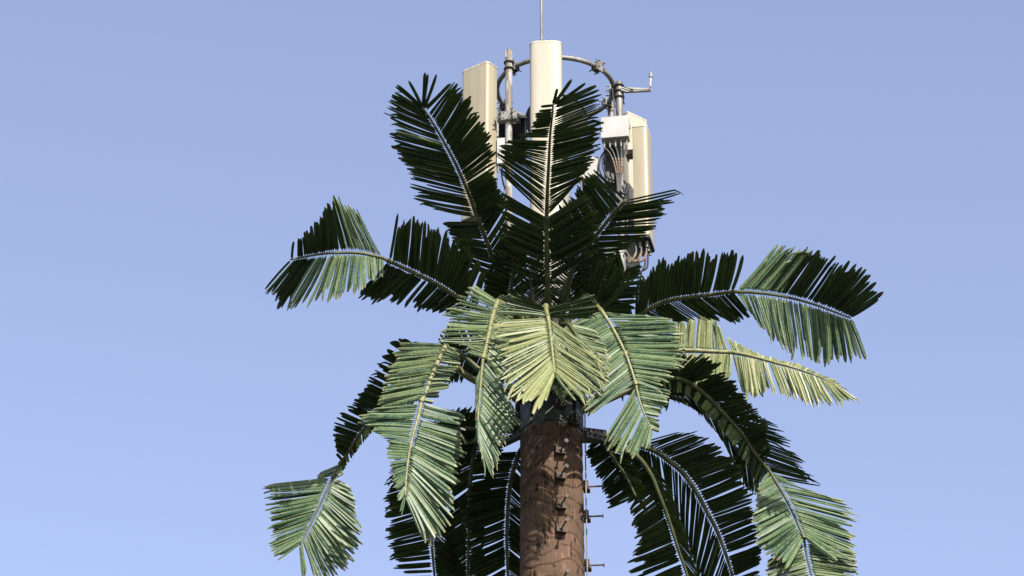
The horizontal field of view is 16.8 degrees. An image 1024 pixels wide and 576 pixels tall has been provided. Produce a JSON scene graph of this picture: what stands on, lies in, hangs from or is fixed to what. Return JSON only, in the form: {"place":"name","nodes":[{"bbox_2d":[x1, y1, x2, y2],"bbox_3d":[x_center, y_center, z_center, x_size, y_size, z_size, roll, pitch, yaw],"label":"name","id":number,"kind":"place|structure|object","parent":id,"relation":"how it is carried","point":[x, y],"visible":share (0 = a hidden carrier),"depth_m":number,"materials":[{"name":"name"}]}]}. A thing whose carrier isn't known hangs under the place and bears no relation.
{"place":"outdoors","nodes":[
{"label":"outdoors","id":0,"kind":"place"},
{"bbox_2d":[0,0,1023,575],"label":"sky","id":1,"kind":"structure","parent":0,"point":[162,162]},
{"bbox_2d":[262,73,882,575],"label":"artificial palm tree","id":2,"kind":"object","parent":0,"point":[550,345],"visible":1,"depth_m":43.95,"materials":[{"name":"green plastic"}]},
{"bbox_2d":[497,55,614,116],"bbox_3d":[0.617,-2.678,46.507,1.698,0.160,1.696,0,-30,0],"label":"ring mount","id":3,"kind":"object","parent":2,"relation":"attached to","point":[597,66],"visible":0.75,"depth_m":46.23,"materials":[{"name":"grey metal"}]},
{"bbox_2d":[504,49,514,230],"bbox_3d":[-0.038,-1.769,45.309,0.149,3.140,0.225,0,-30,0],"label":"antenna pole","id":4,"kind":"object","parent":3,"relation":"attached to","point":[508,67],"visible":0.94,"depth_m":45.64,"materials":[{"name":"metal"}]},
{"bbox_2d":[461,61,496,224],"bbox_3d":[-0.398,-1.874,45.501,0.451,2.332,0.338,-21,-36,31],"label":"panel antenna","id":5,"kind":"object","parent":4,"relation":"attached to","point":[480,84],"visible":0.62,"depth_m":45.65,"materials":[{"name":"beige plastic"}]},
{"bbox_2d":[497,138,504,172],"bbox_3d":[-0.115,-1.726,45.297,0.192,0.510,0.102,-3,-30,4],"label":"amplifier box","id":6,"kind":"object","parent":4,"relation":"attached to","point":[500,141],"visible":0.5,"depth_m":45.29,"materials":[{"name":"white paint"}]},
{"bbox_2d":[497,107,519,125],"bbox_3d":[-0.058,-2.251,45.466,0.280,0.138,0.280,-7,-31,12],"label":"pipe bracket","id":7,"kind":"object","parent":4,"relation":"attached to","point":[503,117],"visible":1,"depth_m":45.44,"materials":[{"name":"grey metal"}]},
{"bbox_2d":[539,0,548,40],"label":"lightning rod","id":8,"kind":"object","parent":3,"relation":"attached to","point":[541,19],"visible":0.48,"depth_m":46.21,"materials":[{"name":"metal"}]},
{"bbox_2d":[529,40,562,227],"bbox_3d":[0.448,-1.981,45.058,0.434,2.771,0.330,0,-30,0],"label":"panel antenna","id":9,"kind":"object","parent":3,"relation":"attached to","point":[545,69],"visible":0.56,"depth_m":45.28,"materials":[{"name":"white plastic"}]},
{"bbox_2d":[608,107,615,222],"bbox_3d":[1.344,-1.645,46.485,0.146,1.846,0.222,0,-30,0],"label":"antenna pole","id":10,"kind":"object","parent":3,"relation":"attached to","point":[611,113],"visible":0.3,"depth_m":46.78,"materials":[{"name":"metal"}]},
{"bbox_2d":[579,156,598,187],"bbox_3d":[1.009,-1.512,45.751,0.292,0.470,0.132,4,-30,-7],"label":"amplifier box","id":11,"kind":"object","parent":10,"relation":"attached to","point":[593,166],"visible":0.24,"depth_m":45.72,"materials":[{"name":"white metal"}]},
{"bbox_2d":[623,111,646,226],"bbox_3d":[1.684,-1.593,46.734,0.369,1.731,0.292,23,-37,-34],"label":"panel antenna","id":12,"kind":"object","parent":10,"relation":"attached to","point":[634,120],"visible":0.1,"depth_m":46.66,"materials":[{"name":"beige plastic"}]},
{"bbox_2d":[612,86,618,114],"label":"coaxial cable","id":13,"kind":"object","parent":3,"relation":"attached to","point":[613,100],"visible":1,"depth_m":46.26,"materials":[{"name":"black rubber"}]},
{"bbox_2d":[614,81,627,282],"bbox_3d":[1.438,-1.366,45.723,0.151,3.152,0.227,0,-30,0],"label":"antenna pole","id":14,"kind":"object","parent":3,"relation":"attached to","point":[619,97],"visible":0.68,"depth_m":46.18,"materials":[{"name":"metal"}]},
{"bbox_2d":[603,144,616,189],"bbox_3d":[1.330,-1.561,45.952,0.232,0.730,0.152,5,-30,-9],"label":"radio unit","id":15,"kind":"object","parent":14,"relation":"attached to","point":[609,168],"visible":0.56,"depth_m":45.90,"materials":[{"name":"metal"}]},
{"bbox_2d":[608,247,623,261],"bbox_3d":[1.332,-0.366,45.031,0.252,0.390,0.112,-6,-31,10],"label":"amplifier box","id":16,"kind":"object","parent":14,"relation":"attached to","point":[622,254],"visible":0.1,"depth_m":45.01,"materials":[{"name":"white paint"}]},
{"bbox_2d":[619,180,628,194],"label":"coaxial cable","id":17,"kind":"object","parent":14,"relation":"attached to","point":[627,189],"visible":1,"depth_m":45.49,"materials":[{"name":"black rubber"}]},
{"bbox_2d":[626,243,636,263],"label":"coaxial cable","id":18,"kind":"object","parent":14,"relation":"attached to","point":[633,258],"visible":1,"depth_m":45.05,"materials":[{"name":"grey plastic"}]},
{"bbox_2d":[625,234,639,269],"bbox_3d":[1.551,-0.396,45.453,0.252,0.610,0.152,10,-32,-17],"label":"radio unit","id":19,"kind":"object","parent":14,"relation":"attached to","point":[631,251],"visible":0.27,"depth_m":45.40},
{"bbox_2d":[621,71,652,92],"bbox_3d":[1.672,-2.761,46.406,0.430,0.325,0.065,0,-30,0],"label":"receiver arm","id":20,"kind":"object","parent":14,"relation":"attached to","point":[631,90],"visible":1,"depth_m":46.34},
{"bbox_2d":[625,125,654,256],"bbox_3d":[1.678,-1.262,45.685,0.322,1.831,0.430,-6,-31,10],"label":"panel antenna","id":21,"kind":"object","parent":14,"relation":"attached to","point":[640,153],"visible":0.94,"depth_m":45.64,"materials":[{"name":"beige plastic"}]},
{"bbox_2d":[600,115,630,147],"bbox_3d":[1.367,-2.046,45.828,0.402,0.440,0.162,-5,-30,8],"label":"junction box","id":22,"kind":"object","parent":21,"relation":"attached to","point":[615,129],"visible":0.98,"depth_m":45.77,"materials":[{"name":"white paint"}]},
{"bbox_2d":[598,148,614,183],"bbox_3d":[1.265,-1.615,45.710,0.235,0.495,0.117,14,-33,-23],"label":"coaxial cable","id":23,"kind":"object","parent":22,"relation":"hanging from","point":[604,151],"visible":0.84,"depth_m":45.70,"materials":[{"name":"black rubber"}]},
{"bbox_2d":[602,147,615,181],"bbox_3d":[1.281,-1.623,45.760,0.142,0.505,0.185,-14,-33,22],"label":"coaxial cable","id":24,"kind":"object","parent":22,"relation":"hanging from","point":[608,178],"visible":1,"depth_m":45.67,"materials":[{"name":"black rubber"}]},
{"bbox_2d":[604,147,618,221],"bbox_3d":[1.325,-1.368,45.490,0.231,1.083,0.081,20,-36,-31],"label":"coaxial cable","id":25,"kind":"object","parent":22,"relation":"hanging from","point":[615,172],"visible":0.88,"depth_m":45.60,"materials":[{"name":"grey plastic"}]},
{"bbox_2d":[609,147,619,221],"bbox_3d":[1.368,-1.366,45.494,0.068,1.082,0.194,-22,-36,33],"label":"coaxial cable","id":26,"kind":"object","parent":22,"relation":"hanging from","point":[616,169],"visible":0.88,"depth_m":45.60,"materials":[{"name":"grey plastic"}]},
{"bbox_2d":[615,147,620,221],"bbox_3d":[1.405,-1.362,45.498,0.048,1.081,0.173,-9,-31,15],"label":"coaxial cable","id":27,"kind":"object","parent":22,"relation":"hanging from","point":[618,171],"visible":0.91,"depth_m":45.60,"materials":[{"name":"grey plastic"}]},
{"bbox_2d":[620,146,621,200],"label":"coaxial cable","id":28,"kind":"object","parent":22,"relation":"hanging from","point":[620,169],"visible":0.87,"depth_m":45.60,"materials":[{"name":"grey plastic"}]},
{"bbox_2d":[621,146,626,221],"bbox_3d":[1.465,-1.368,45.490,0.040,1.082,0.205,13,-33,-22],"label":"coaxial cable","id":29,"kind":"object","parent":22,"relation":"hanging from","point":[622,170],"visible":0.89,"depth_m":45.60,"materials":[{"name":"grey plastic"}]},
{"bbox_2d":[626,245,641,262],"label":"coaxial cable","id":30,"kind":"object","parent":21,"relation":"attached to","point":[638,259],"visible":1,"depth_m":45.06,"materials":[{"name":"grey plastic"}]},
{"bbox_2d":[626,254,645,273],"bbox_3d":[1.588,-0.292,45.136,0.323,0.313,0.048,-6,-31,11],"label":"coaxial cable","id":31,"kind":"object","parent":21,"relation":"hanging from","point":[643,266],"visible":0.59,"depth_m":45.10,"materials":[{"name":"black rubber"}]},
{"bbox_2d":[626,245,646,262],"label":"coaxial cable","id":32,"kind":"object","parent":21,"relation":"attached to","point":[639,261],"visible":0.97,"depth_m":45.05,"materials":[{"name":"grey plastic"}]},
{"bbox_2d":[640,254,648,280],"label":"coaxial cable","id":33,"kind":"object","parent":21,"relation":"hanging from","point":[646,266],"visible":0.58,"depth_m":45.14,"materials":[{"name":"black rubber"}]},
{"bbox_2d":[525,94,587,141],"bbox_3d":[0.588,-2.147,45.883,0.834,0.834,0.317,0,-30,0],"label":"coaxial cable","id":34,"kind":"object","parent":2,"relation":"attached to","point":[527,121],"visible":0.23,"depth_m":45.78,"materials":[{"name":"rubber"}]},
{"bbox_2d":[497,115,526,161],"bbox_3d":[-0.015,-2.014,45.747,0.404,0.678,0.280,3,-30,-5],"label":"radio unit","id":35,"kind":"object","parent":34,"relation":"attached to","point":[518,130],"visible":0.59,"depth_m":45.72,"materials":[{"name":"metal"}]},
{"bbox_2d":[581,390,587,575],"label":"safety cable","id":36,"kind":"object","parent":2,"relation":"attached to","point":[585,437],"visible":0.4,"depth_m":43.43,"materials":[{"name":"metal"}]}
]}

